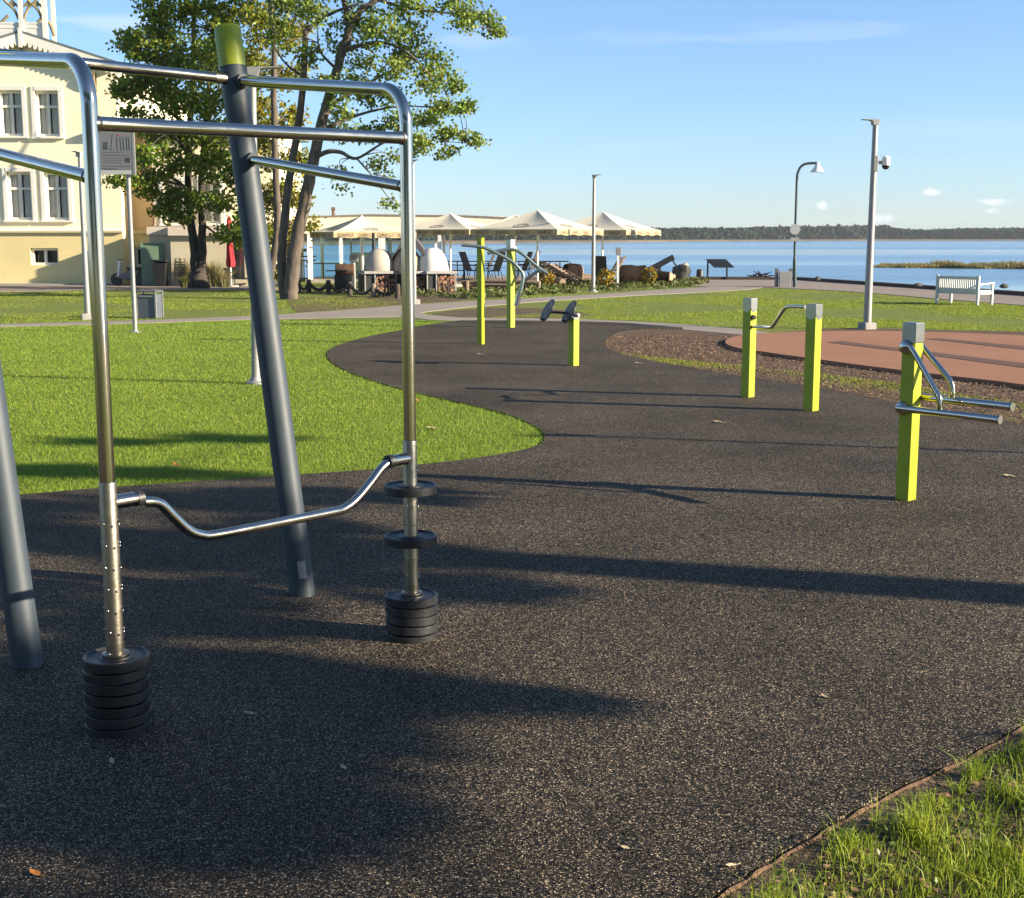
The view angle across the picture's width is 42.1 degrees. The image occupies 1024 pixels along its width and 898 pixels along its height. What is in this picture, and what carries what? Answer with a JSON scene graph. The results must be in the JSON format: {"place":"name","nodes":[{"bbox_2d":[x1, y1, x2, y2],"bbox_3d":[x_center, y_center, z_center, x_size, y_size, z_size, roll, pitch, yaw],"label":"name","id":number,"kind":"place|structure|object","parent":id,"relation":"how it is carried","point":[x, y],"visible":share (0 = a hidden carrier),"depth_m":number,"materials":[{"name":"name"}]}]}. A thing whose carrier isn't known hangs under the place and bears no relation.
{"place":"outdoors","nodes":[
{"label":"outdoors","id":0,"kind":"place"},
{"bbox_2d":[0,285,277,291],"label":"house path","id":1,"kind":"structure","parent":0,"point":[19,288],"depth_m":50.25,"materials":[{"name":"concrete"}]},
{"bbox_2d":[111,259,141,284],"bbox_3d":[-15.497,-7.137,53.691,1.418,1.068,0.608,0,9,0],"label":"moped","id":2,"kind":"object","parent":1,"relation":"on","point":[118,277],"visible":0.91,"depth_m":53.59,"materials":[{"name":"black metal"}]},
{"bbox_2d":[151,260,169,285],"bbox_3d":[-13.895,-6.961,52.656,0.600,1.049,0.601,0,9,0],"label":"wheelie bin","id":3,"kind":"object","parent":1,"relation":"on","point":[160,269],"visible":1,"depth_m":52.46,"materials":[{"name":"black plastic"}]},
{"bbox_2d":[177,276,188,287],"bbox_3d":[-12.582,-6.472,51.251,0.726,0.524,0.728,1,9,6],"label":"herb clump","id":4,"kind":"object","parent":1,"relation":"on","point":[184,281],"visible":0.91,"depth_m":51.18,"materials":[{"name":"green plant"}]},
{"bbox_2d":[226,215,238,286],"bbox_3d":[-11.007,-7.732,51.974,0.600,2.785,0.585,0,9,0],"label":"closed parasol","id":5,"kind":"object","parent":1,"relation":"on","point":[230,260],"visible":0.64,"depth_m":51.91,"materials":[{"name":"red fabric"}]},
{"bbox_2d":[170,259,190,281],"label":"ornamental grass","id":6,"kind":"object","parent":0,"point":[187,267],"depth_m":52.80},
{"bbox_2d":[206,258,225,285],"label":"ornamental grass","id":7,"kind":"object","parent":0,"point":[212,279],"depth_m":52.44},
{"bbox_2d":[210,267,237,286],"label":"ornamental grass","id":8,"kind":"object","parent":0,"point":[224,280],"depth_m":51.56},
{"bbox_2d":[0,319,544,494],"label":"lawn grass","id":9,"kind":"structure","parent":0,"point":[322,402],"depth_m":14.66,"materials":[{"name":"plant"}]},
{"bbox_2d":[0,287,762,326],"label":"path","id":10,"kind":"structure","parent":0,"point":[391,311],"depth_m":35.49,"materials":[{"name":"concrete"}]},
{"bbox_2d":[287,292,506,312],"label":"soil bank","id":11,"kind":"structure","parent":0,"point":[429,299],"depth_m":40.05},
{"bbox_2d":[253,0,511,299],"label":"ash tree","id":12,"kind":"object","parent":11,"relation":"on","point":[288,268],"visible":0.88,"depth_m":40.48,"materials":[{"name":"green plant"}]},
{"bbox_2d":[390,239,425,293],"bbox_3d":[-3.481,-6.215,45.375,1.323,1.886,1.351,0,9,0],"label":"clay oven","id":13,"kind":"object","parent":11,"relation":"on","point":[420,275],"visible":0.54,"depth_m":45.06,"materials":[{"name":"ceramic"}]},
{"bbox_2d":[419,244,456,293],"bbox_3d":[-2.611,-6.137,45.404,1.201,1.708,1.178,-3,10,-20],"label":"clay oven","id":14,"kind":"object","parent":11,"relation":"on","point":[438,274],"visible":0.98,"depth_m":45.01,"materials":[{"name":"concrete"}]},
{"bbox_2d":[0,279,1023,897],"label":"ground","id":15,"kind":"structure","parent":0,"point":[66,307],"depth_m":22.33,"materials":[{"name":"plant"}]},
{"bbox_2d":[71,151,90,319],"bbox_3d":[-9.975,-4.917,30.943,0.323,3.916,0.305,-3,10,-20],"label":"street lamp","id":16,"kind":"object","parent":15,"relation":"on","point":[86,314],"visible":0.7,"depth_m":30.97,"materials":[{"name":"metal"}]},
{"bbox_2d":[0,0,186,284],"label":"yellow house","id":17,"kind":"structure","parent":15,"relation":"on","point":[40,221],"depth_m":53.96,"materials":[{"name":"beige paint"}]},
{"bbox_2d":[0,86,28,138],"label":"window","id":18,"kind":"structure","parent":17,"relation":"in","point":[13,113],"depth_m":53.66,"materials":[{"name":"white glass"}]},
{"bbox_2d":[2,167,37,222],"bbox_3d":[-19.968,-10.312,54.129,1.361,2.205,0.520,0,9,0],"label":"window","id":19,"kind":"structure","parent":17,"relation":"in","point":[21,180],"depth_m":54.12,"materials":[{"name":"white glass"}]},
{"bbox_2d":[31,248,58,264],"bbox_3d":[-19.087,-7.901,54.639,1.139,0.690,0.267,0,9,0],"label":"window","id":20,"kind":"structure","parent":17,"relation":"in","point":[40,256],"depth_m":54.72,"materials":[{"name":"white glass"}]},
{"bbox_2d":[30,86,64,138],"bbox_3d":[-18.665,-13.524,53.619,1.309,2.069,0.520,0,9,0],"label":"window","id":21,"kind":"structure","parent":17,"relation":"in","point":[49,104],"depth_m":53.58,"materials":[{"name":"white glass"}]},
{"bbox_2d":[39,171,73,222],"bbox_3d":[-18.466,-10.312,54.129,1.326,2.205,0.520,0,9,0],"label":"window","id":22,"kind":"structure","parent":17,"relation":"in","point":[59,199],"depth_m":54.16,"materials":[{"name":"white glass"}]},
{"bbox_2d":[99,131,140,332],"bbox_3d":[-7.888,-4.435,26.708,0.816,4.250,0.240,0,9,0],"label":"information sign","id":23,"kind":"object","parent":15,"relation":"on","point":[117,154],"visible":0.79,"depth_m":26.43,"materials":[{"name":"grey"}]},
{"bbox_2d":[136,290,163,318],"bbox_3d":[-8.659,-3.458,31.806,0.517,0.664,0.473,1,9,8],"label":"litter bin","id":24,"kind":"object","parent":15,"relation":"on","point":[150,306],"visible":0.92,"depth_m":31.62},
{"bbox_2d":[101,0,264,288],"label":"maple tree","id":25,"kind":"object","parent":15,"relation":"on","point":[205,103],"visible":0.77,"depth_m":48.06,"materials":[{"name":"green plant"}]},
{"bbox_2d":[128,122,308,285],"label":"house wing","id":26,"kind":"structure","parent":15,"relation":"on","point":[155,238],"depth_m":53.18,"materials":[{"name":"paint"}]},
{"bbox_2d":[135,247,140,272],"bbox_3d":[-15.239,-7.662,55.567,0.863,1.522,0.270,0,9,0],"label":"window","id":27,"kind":"structure","parent":26,"relation":"in","point":[137,249],"depth_m":55.43,"materials":[{"name":"white glass"}]},
{"bbox_2d":[140,243,163,284],"bbox_3d":[-14.341,-7.376,53.086,0.882,1.654,0.060,-1,9,-4],"label":"door","id":28,"kind":"structure","parent":26,"relation":"in","point":[149,251],"depth_m":53.02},
{"bbox_2d":[159,176,186,225],"bbox_3d":[-13.772,-10.087,54.230,1.119,2.004,0.550,0,9,0],"label":"window","id":29,"kind":"structure","parent":26,"relation":"in","point":[182,178],"depth_m":54.10,"materials":[{"name":"white glass"}]},
{"bbox_2d":[197,176,225,225],"bbox_3d":[-12.219,-10.087,54.230,1.119,2.004,0.550,0,9,0],"label":"window","id":30,"kind":"structure","parent":26,"relation":"in","point":[210,187],"depth_m":54.30,"materials":[{"name":"white glass"}]},
{"bbox_2d":[232,245,244,277],"bbox_3d":[-10.907,-7.451,52.902,0.550,1.300,0.040,0,9,0],"label":"window","id":31,"kind":"structure","parent":26,"relation":"in","point":[238,253],"depth_m":52.90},
{"bbox_2d":[246,66,280,384],"bbox_3d":[-3.213,-2.823,17.186,0.571,4.090,0.263,0,9,0],"label":"street lamp","id":32,"kind":"object","parent":15,"relation":"on","point":[255,378],"visible":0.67,"depth_m":17.32,"materials":[{"name":"metal"}]},
{"bbox_2d":[229,0,326,280],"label":"lime tree","id":33,"kind":"object","parent":15,"relation":"on","point":[274,190],"visible":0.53,"depth_m":46.41,"materials":[{"name":"green plant"}]},
{"bbox_2d":[326,264,354,291],"bbox_3d":[-6.068,-6.056,47.121,0.939,0.976,0.825,0,9,0],"label":"barrel grill","id":34,"kind":"object","parent":15,"relation":"on","point":[344,275],"visible":0.89,"depth_m":46.92,"materials":[{"name":"black metal"}]},
{"bbox_2d":[298,279,399,297],"bbox_3d":[-5.553,-5.369,44.560,0.699,0.480,6.236,-6,11,-35],"label":"chain fence","id":35,"kind":"object","parent":15,"relation":"on","point":[349,288],"visible":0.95,"depth_m":44.36,"materials":[{"name":"black metal"}]},
{"bbox_2d":[310,215,415,290],"bbox_3d":[-5.329,-6.979,47.493,3.058,2.702,3.058,-4,10,-24],"label":"parasol","id":36,"kind":"object","parent":15,"relation":"on","point":[361,226],"visible":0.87,"depth_m":46.55,"materials":[{"name":"fabric"}]},
{"bbox_2d":[357,233,397,294],"bbox_3d":[-4.585,-6.316,45.373,1.210,2.087,1.115,-3,10,-20],"label":"clay oven","id":37,"kind":"object","parent":15,"relation":"on","point":[379,272],"visible":0.89,"depth_m":45.03,"materials":[{"name":"concrete"}]},
{"bbox_2d":[305,207,507,282],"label":"cafe pavilion","id":38,"kind":"structure","parent":15,"relation":"on","point":[333,219],"depth_m":56.84,"materials":[{"name":"concrete"}]},
{"bbox_2d":[413,159,419,303],"bbox_3d":[-2.790,-6.177,38.150,0.338,4.145,0.318,-3,10,-20],"label":"street lamp","id":39,"kind":"object","parent":15,"relation":"on","point":[416,301],"visible":0.49,"depth_m":38.16,"materials":[{"name":"metal"}]},
{"bbox_2d":[415,213,486,286],"bbox_3d":[-2.421,-7.848,52.418,3.419,2.875,3.419,4,10,25],"label":"parasol","id":40,"kind":"object","parent":15,"relation":"on","point":[449,224],"visible":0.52,"depth_m":51.42,"materials":[{"name":"fabric"}]},
{"bbox_2d":[357,261,570,284],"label":"timber deck","id":41,"kind":"structure","parent":15,"relation":"on","point":[459,281],"depth_m":62.96,"materials":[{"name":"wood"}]},
{"bbox_2d":[458,252,476,279],"bbox_3d":[-1.728,-7.764,56.494,0.930,1.194,0.576,5,10,28],"label":"terrace chair","id":42,"kind":"object","parent":41,"relation":"on","point":[467,265],"visible":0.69,"depth_m":56.52,"materials":[{"name":"black metal"}]},
{"bbox_2d":[484,252,505,278],"bbox_3d":[-0.784,-7.686,56.002,0.930,1.194,0.576,-6,11,-32],"label":"terrace chair","id":43,"kind":"object","parent":41,"relation":"on","point":[498,264],"visible":0.76,"depth_m":56.01,"materials":[{"name":"black metal"}]},
{"bbox_2d":[487,214,518,278],"bbox_3d":[0.146,-8.568,56.860,3.184,2.905,3.184,2,9,15],"label":"parasol","id":44,"kind":"object","parent":41,"relation":"on","point":[512,217],"visible":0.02,"depth_m":56.53,"materials":[{"name":"fabric"}]},
{"bbox_2d":[515,252,532,275],"bbox_3d":[0.370,-7.763,56.491,0.930,1.194,0.576,-3,10,-20],"label":"terrace chair","id":45,"kind":"object","parent":41,"relation":"on","point":[526,263],"visible":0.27,"depth_m":56.47,"materials":[{"name":"black metal"}]},
{"bbox_2d":[461,279,540,292],"bbox_3d":[-0.382,-5.611,46.090,2.747,0.539,0.339,0,9,0],"label":"log rail","id":46,"kind":"object","parent":15,"relation":"on","point":[468,284],"visible":0.66,"depth_m":46.01,"materials":[{"name":"brown wood"}]},
{"bbox_2d":[0,320,1023,897],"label":"rubber surface","id":47,"kind":"object","parent":15,"relation":"on","point":[674,602],"visible":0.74,"depth_m":6.13,"materials":[{"name":"rubber"}]},
{"bbox_2d":[85,718,151,738],"bbox_3d":[-1.532,1.075,5.186,0.250,0.040,0.250,9,12,43],"label":"weight plate","id":48,"kind":"object","parent":47,"relation":"on","point":[106,734],"visible":0.4,"depth_m":5.08,"materials":[{"name":"black rubber"}]},
{"bbox_2d":[85,706,151,729],"bbox_3d":[-1.530,1.031,5.179,0.250,0.040,0.250,1,9,0],"label":"weight plate","id":49,"kind":"object","parent":48,"relation":"on","point":[126,723],"visible":0.44,"depth_m":5.08,"materials":[{"name":"black rubber"}]},
{"bbox_2d":[84,695,150,719],"bbox_3d":[-1.533,0.987,5.174,0.250,0.040,0.250,-6,13,-36],"label":"weight plate","id":50,"kind":"object","parent":49,"relation":"on","point":[116,713],"visible":0.36,"depth_m":5.07,"materials":[{"name":"black rubber"}]},
{"bbox_2d":[83,685,149,707],"bbox_3d":[-1.533,0.944,5.165,0.250,0.040,0.250,-1,9,-10],"label":"weight plate","id":51,"kind":"object","parent":50,"relation":"on","point":[116,701],"visible":0.4,"depth_m":5.06,"materials":[{"name":"black rubber"}]},
{"bbox_2d":[83,674,149,696],"bbox_3d":[-1.533,0.901,5.159,0.250,0.040,0.250,7,10,36],"label":"weight plate","id":52,"kind":"object","parent":51,"relation":"on","point":[142,684],"visible":0.32,"depth_m":5.05,"materials":[{"name":"black rubber"}]},
{"bbox_2d":[82,664,149,685],"bbox_3d":[-1.531,0.857,5.153,0.250,0.040,0.250,3,11,26],"label":"weight plate","id":53,"kind":"object","parent":52,"relation":"on","point":[108,680],"visible":0.37,"depth_m":5.05,"materials":[{"name":"black rubber"}]},
{"bbox_2d":[82,645,149,674],"bbox_3d":[-1.529,0.814,5.146,0.250,0.040,0.250,-4,10,-25],"label":"weight plate","id":54,"kind":"object","parent":53,"relation":"on","point":[136,658],"visible":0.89,"depth_m":5.08,"materials":[{"name":"black rubber"}]},
{"bbox_2d":[0,23,422,669],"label":"pull up frame","id":55,"kind":"object","parent":47,"relation":"on","point":[240,129],"visible":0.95,"depth_m":5.97,"materials":[{"name":"metal"}]},
{"bbox_2d":[384,529,436,548],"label":"weight plate","id":56,"kind":"object","parent":55,"relation":"on","point":[398,539],"visible":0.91,"depth_m":6.23,"materials":[{"name":"black rubber"}]},
{"bbox_2d":[384,480,436,497],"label":"weight plate","id":57,"kind":"object","parent":55,"relation":"on","point":[423,488],"visible":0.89,"depth_m":6.18,"materials":[{"name":"black rubber"}]},
{"bbox_2d":[386,630,437,643],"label":"weight plate","id":58,"kind":"object","parent":47,"relation":"on","point":[410,639],"visible":0.52,"depth_m":6.27,"materials":[{"name":"black rubber"}]},
{"bbox_2d":[386,621,437,635],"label":"weight plate","id":59,"kind":"object","parent":58,"relation":"on","point":[409,631],"visible":0.56,"depth_m":6.26,"materials":[{"name":"black rubber"}]},
{"bbox_2d":[386,611,437,626],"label":"weight plate","id":60,"kind":"object","parent":59,"relation":"on","point":[418,622],"visible":0.45,"depth_m":6.25,"materials":[{"name":"black rubber"}]},
{"bbox_2d":[385,603,437,617],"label":"weight plate","id":61,"kind":"object","parent":60,"relation":"on","point":[412,613],"visible":0.53,"depth_m":6.24,"materials":[{"name":"black rubber"}]},
{"bbox_2d":[385,587,437,608],"bbox_3d":[-0.479,0.709,6.340,0.250,0.040,0.250,-1,9,-4],"label":"weight plate","id":62,"kind":"object","parent":61,"relation":"on","point":[396,598],"visible":0.91,"depth_m":6.27,"materials":[{"name":"black rubber"}]},
{"bbox_2d":[462,238,548,343],"bbox_3d":[-0.052,-3.127,25.901,1.294,1.940,4.852,1,9,5],"label":"pull down station","id":63,"kind":"object","parent":47,"relation":"on","point":[512,264],"visible":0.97,"depth_m":23.78,"materials":[{"name":"paint"}]},
{"bbox_2d":[540,299,579,365],"bbox_3d":[0.691,-1.696,19.742,0.588,1.044,0.395,2,9,15],"label":"arm wheel station","id":64,"kind":"object","parent":47,"relation":"on","point":[568,313],"visible":0.97,"depth_m":19.74,"materials":[{"name":"paint"}]},
{"bbox_2d":[741,298,822,410],"bbox_3d":[3.061,-1.080,15.242,0.170,1.236,1.518,-3,10,-21],"label":"arm crank station","id":65,"kind":"object","parent":47,"relation":"on","point":[814,312],"visible":0.97,"depth_m":14.67,"materials":[{"name":"paint"}]},
{"bbox_2d":[895,322,1014,500],"bbox_3d":[3.083,-0.198,9.343,0.218,1.344,0.857,-7,11,-38],"label":"leg raise station","id":66,"kind":"object","parent":47,"relation":"on","point":[913,348],"visible":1,"depth_m":9.51,"materials":[{"name":"paint"}]},
{"bbox_2d":[0,289,1023,423],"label":"rough grass","id":67,"kind":"structure","parent":15,"relation":"on","point":[943,326],"depth_m":35.14,"materials":[{"name":"plant"}]},
{"bbox_2d":[433,308,596,317],"bbox_3d":[0.019,-3.489,34.231,4.122,0.050,4.799,0,9,0],"label":"soil patch","id":68,"kind":"object","parent":15,"relation":"on","point":[494,312],"visible":0.45,"depth_m":33.70,"materials":[{"name":"soil"}]},
{"bbox_2d":[362,276,710,297],"bbox_3d":[2.490,-6.183,50.380,5.839,0.338,21.172,7,11,38],"label":"ground cover","id":69,"kind":"object","parent":15,"relation":"on","point":[551,288],"visible":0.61,"depth_m":47.60,"materials":[{"name":"green plant"}]},
{"bbox_2d":[470,209,602,280],"bbox_3d":[0.942,-7.327,48.957,3.646,2.930,3.646,5,10,30],"label":"parasol","id":70,"kind":"object","parent":15,"relation":"on","point":[537,222],"visible":0.97,"depth_m":47.99,"materials":[{"name":"fabric"}]},
{"bbox_2d":[539,269,554,284],"bbox_3d":[1.309,-6.600,51.099,0.691,0.630,0.676,8,12,40],"label":"flower bush","id":71,"kind":"object","parent":15,"relation":"on","point":[550,277],"visible":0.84,"depth_m":50.97,"materials":[{"name":"yellow plant"}]},
{"bbox_2d":[530,258,571,282],"bbox_3d":[1.582,-7.188,54.024,1.640,1.101,0.650,-3,10,-20],"label":"wooden recliner","id":72,"kind":"object","parent":15,"relation":"on","point":[541,265],"visible":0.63,"depth_m":53.92,"materials":[{"name":"brown wood"}]},
{"bbox_2d":[548,263,585,284],"bbox_3d":[2.240,-6.964,53.323,1.527,0.926,0.650,5,10,28],"label":"wooden recliner","id":73,"kind":"object","parent":15,"relation":"on","point":[559,269],"visible":0.88,"depth_m":53.34,"materials":[{"name":"brown wood"}]},
{"bbox_2d":[563,263,582,280],"bbox_3d":[2.424,-7.248,55.175,0.941,0.893,0.909,-4,10,-23],"label":"log","id":74,"kind":"object","parent":15,"relation":"on","point":[576,269],"visible":0.57,"depth_m":54.90,"materials":[{"name":"brown wood"}]},
{"bbox_2d":[588,174,600,291],"bbox_3d":[2.925,-7.567,46.945,0.439,4.134,0.340,0,9,0],"label":"street lamp","id":75,"kind":"object","parent":15,"relation":"on","point":[593,237],"visible":0.89,"depth_m":46.91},
{"bbox_2d":[595,256,606,283],"bbox_3d":[3.547,-7.091,53.017,0.576,1.194,0.930,2,9,15],"label":"terrace chair","id":76,"kind":"object","parent":15,"relation":"on","point":[600,263],"visible":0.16,"depth_m":52.63,"materials":[{"name":"black metal"}]},
{"bbox_2d":[547,211,660,283],"bbox_3d":[3.732,-8.293,54.879,3.729,2.982,3.729,5,10,28],"label":"parasol","id":77,"kind":"object","parent":15,"relation":"on","point":[608,224],"visible":0.59,"depth_m":54.05,"materials":[{"name":"fabric"}]},
{"bbox_2d":[596,268,615,284],"bbox_3d":[3.593,-6.630,51.100,0.788,0.696,0.775,0,9,0],"label":"flower bush","id":78,"kind":"object","parent":15,"relation":"on","point":[608,275],"visible":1,"depth_m":50.96,"materials":[{"name":"yellow plant"}]},
{"bbox_2d":[608,255,625,285],"bbox_3d":[3.959,-7.018,52.544,0.938,1.240,0.610,-2,9,-15],"label":"deck chair","id":79,"kind":"object","parent":15,"relation":"on","point":[620,264],"visible":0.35,"depth_m":52.38,"materials":[{"name":"brown wood"}]},
{"bbox_2d":[616,247,620,285],"bbox_3d":[4.152,-7.101,52.000,0.200,1.530,0.180,0,9,0],"label":"meter post","id":80,"kind":"object","parent":15,"relation":"on","point":[618,251],"visible":0.96,"depth_m":51.94,"materials":[{"name":"metal"}]},
{"bbox_2d":[619,265,645,284],"bbox_3d":[4.841,-7.074,54.200,1.259,0.851,0.883,-2,9,-13],"label":"log","id":81,"kind":"object","parent":15,"relation":"on","point":[630,272],"visible":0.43,"depth_m":53.84,"materials":[{"name":"brown wood"}]},
{"bbox_2d":[640,266,657,282],"bbox_3d":[5.367,-6.822,52.079,0.691,0.695,0.689,0,9,0],"label":"flower bush","id":82,"kind":"object","parent":15,"relation":"on","point":[645,275],"visible":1,"depth_m":51.95,"materials":[{"name":"yellow plant"}]},
{"bbox_2d":[647,255,676,270],"bbox_3d":[7.044,-8.540,62.436,1.776,1.143,0.200,0,9,0],"label":"crane arm","id":83,"kind":"object","parent":15,"relation":"on","point":[663,262],"visible":0.62,"depth_m":62.31},
{"bbox_2d":[651,270,673,282],"bbox_3d":[6.159,-7.034,54.546,0.870,0.600,0.585,3,9,17],"label":"barrel","id":84,"kind":"object","parent":15,"relation":"on","point":[665,275],"visible":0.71,"depth_m":54.34,"materials":[{"name":"brown wood"}]},
{"bbox_2d":[672,262,690,279],"bbox_3d":[7.731,-7.980,60.619,0.902,1.066,0.896,0,9,0],"label":"boulder","id":85,"kind":"object","parent":15,"relation":"on","point":[682,271],"visible":0.84,"depth_m":60.27,"materials":[{"name":"stone"}]},
{"bbox_2d":[605,329,1023,424],"bbox_3d":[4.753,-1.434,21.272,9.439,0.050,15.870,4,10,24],"label":"mulch bed","id":86,"kind":"object","parent":15,"relation":"on","point":[655,333],"visible":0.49,"depth_m":19.51,"materials":[{"name":"brown wood"}]},
{"bbox_2d":[725,331,1023,388],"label":"terracotta pad","id":87,"kind":"object","parent":86,"relation":"on","point":[790,345],"visible":0.73,"depth_m":21.81,"materials":[{"name":"rubber"}]},
{"bbox_2d":[828,341,1023,367],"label":"marking","id":88,"kind":"object","parent":87,"relation":"on","point":[1002,362],"visible":0.75,"depth_m":20.82,"materials":[{"name":"rubber"}]},
{"bbox_2d":[929,338,1023,349],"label":"marking","id":89,"kind":"object","parent":87,"relation":"on","point":[990,344],"visible":1,"depth_m":23.39,"materials":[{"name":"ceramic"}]},
{"bbox_2d":[789,328,1023,334],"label":"soil strip","id":90,"kind":"object","parent":86,"relation":"on","point":[886,329],"visible":0.19,"depth_m":27.48,"materials":[{"name":"brown soil"}]},
{"bbox_2d":[676,280,1023,305],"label":"promenade","id":91,"kind":"structure","parent":15,"relation":"on","point":[923,293],"depth_m":49.12,"materials":[{"name":"concrete"}]},
{"bbox_2d":[706,259,733,279],"bbox_3d":[9.425,-8.123,60.383,1.171,0.963,0.590,0,9,0],"label":"information board","id":92,"kind":"object","parent":91,"relation":"on","point":[720,263],"visible":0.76,"depth_m":60.37,"materials":[{"name":"black metal"}]},
{"bbox_2d":[774,269,792,286],"bbox_3d":[10.574,-6.670,51.871,0.678,0.719,0.350,1,9,6],"label":"electric cabinet","id":93,"kind":"object","parent":91,"relation":"on","point":[785,278],"visible":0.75,"depth_m":51.72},
{"bbox_2d":[790,162,823,286],"bbox_3d":[11.280,-8.598,51.103,1.262,4.754,0.526,0,9,0],"label":"street lamp","id":94,"kind":"object","parent":91,"relation":"on","point":[794,228],"visible":1,"depth_m":51.03,"materials":[{"name":"metal"}]},
{"bbox_2d":[690,277,1023,295],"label":"quay edge","id":95,"kind":"object","parent":15,"relation":"on","point":[1008,292],"visible":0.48,"depth_m":54.98,"materials":[{"name":"grey concrete"}]},
{"bbox_2d":[713,697,1023,897],"bbox_3d":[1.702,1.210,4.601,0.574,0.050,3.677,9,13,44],"label":"soil verge","id":96,"kind":"structure","parent":15,"relation":"on","point":[807,856],"depth_m":4.22,"materials":[{"name":"plant"}]},
{"bbox_2d":[718,726,1023,897],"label":"edging","id":97,"kind":"object","parent":96,"relation":"on","point":[757,872],"visible":0.95,"depth_m":4.41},
{"bbox_2d":[858,119,889,329],"bbox_3d":[7.450,-4.602,27.585,0.617,4.345,0.309,-2,9,-12],"label":"street lamp","id":98,"kind":"object","parent":15,"relation":"on","point":[866,324],"visible":0.96,"depth_m":27.54,"materials":[{"name":"metal"}]},
{"bbox_2d":[741,796,1023,897],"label":"weeds","id":99,"kind":"object","parent":15,"relation":"on","point":[891,843],"visible":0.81,"depth_m":3.95,"materials":[{"name":"green plant"}]},
{"bbox_2d":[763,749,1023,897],"bbox_3d":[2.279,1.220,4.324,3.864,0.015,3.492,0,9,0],"label":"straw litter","id":100,"kind":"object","parent":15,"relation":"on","point":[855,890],"visible":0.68,"depth_m":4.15,"materials":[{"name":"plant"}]},
{"bbox_2d":[935,275,994,304],"bbox_3d":[13.122,-4.613,38.586,0.714,0.840,1.510,-6,11,-33],"label":"park bench","id":101,"kind":"object","parent":15,"relation":"on","point":[965,285],"visible":0.9,"depth_m":38.28,"materials":[{"name":"wood"}]},
{"bbox_2d":[0,0,1023,229],"label":"sky","id":102,"kind":"structure","parent":0,"point":[688,113],"materials":[{"name":"blue"}]},
{"bbox_2d":[401,307,769,334],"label":"path","id":103,"kind":"structure","parent":0,"point":[418,315],"depth_m":30.39,"materials":[{"name":"concrete"}]},
{"bbox_2d":[304,241,1023,290],"bbox_3d":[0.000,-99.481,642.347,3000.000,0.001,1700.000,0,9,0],"label":"water","id":104,"kind":"structure","parent":0,"point":[844,260],"depth_m":172.99,"materials":[{"name":"blue liquid"}]},
{"bbox_2d":[873,259,1023,268],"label":"reed bed","id":105,"kind":"object","parent":104,"relation":"in","point":[974,265],"visible":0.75,"depth_m":106.69,"materials":[{"name":"plant"}]},
{"bbox_2d":[304,238,1023,244],"bbox_3d":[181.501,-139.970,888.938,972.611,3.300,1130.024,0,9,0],"label":"shore","id":106,"kind":"structure","parent":0,"point":[346,242],"depth_m":726.24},
{"bbox_2d":[304,224,1023,240],"bbox_3d":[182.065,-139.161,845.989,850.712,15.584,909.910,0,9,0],"label":"forest","id":107,"kind":"object","parent":106,"relation":"on","point":[854,231],"visible":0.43,"depth_m":1013.67,"materials":[{"name":"plant"}]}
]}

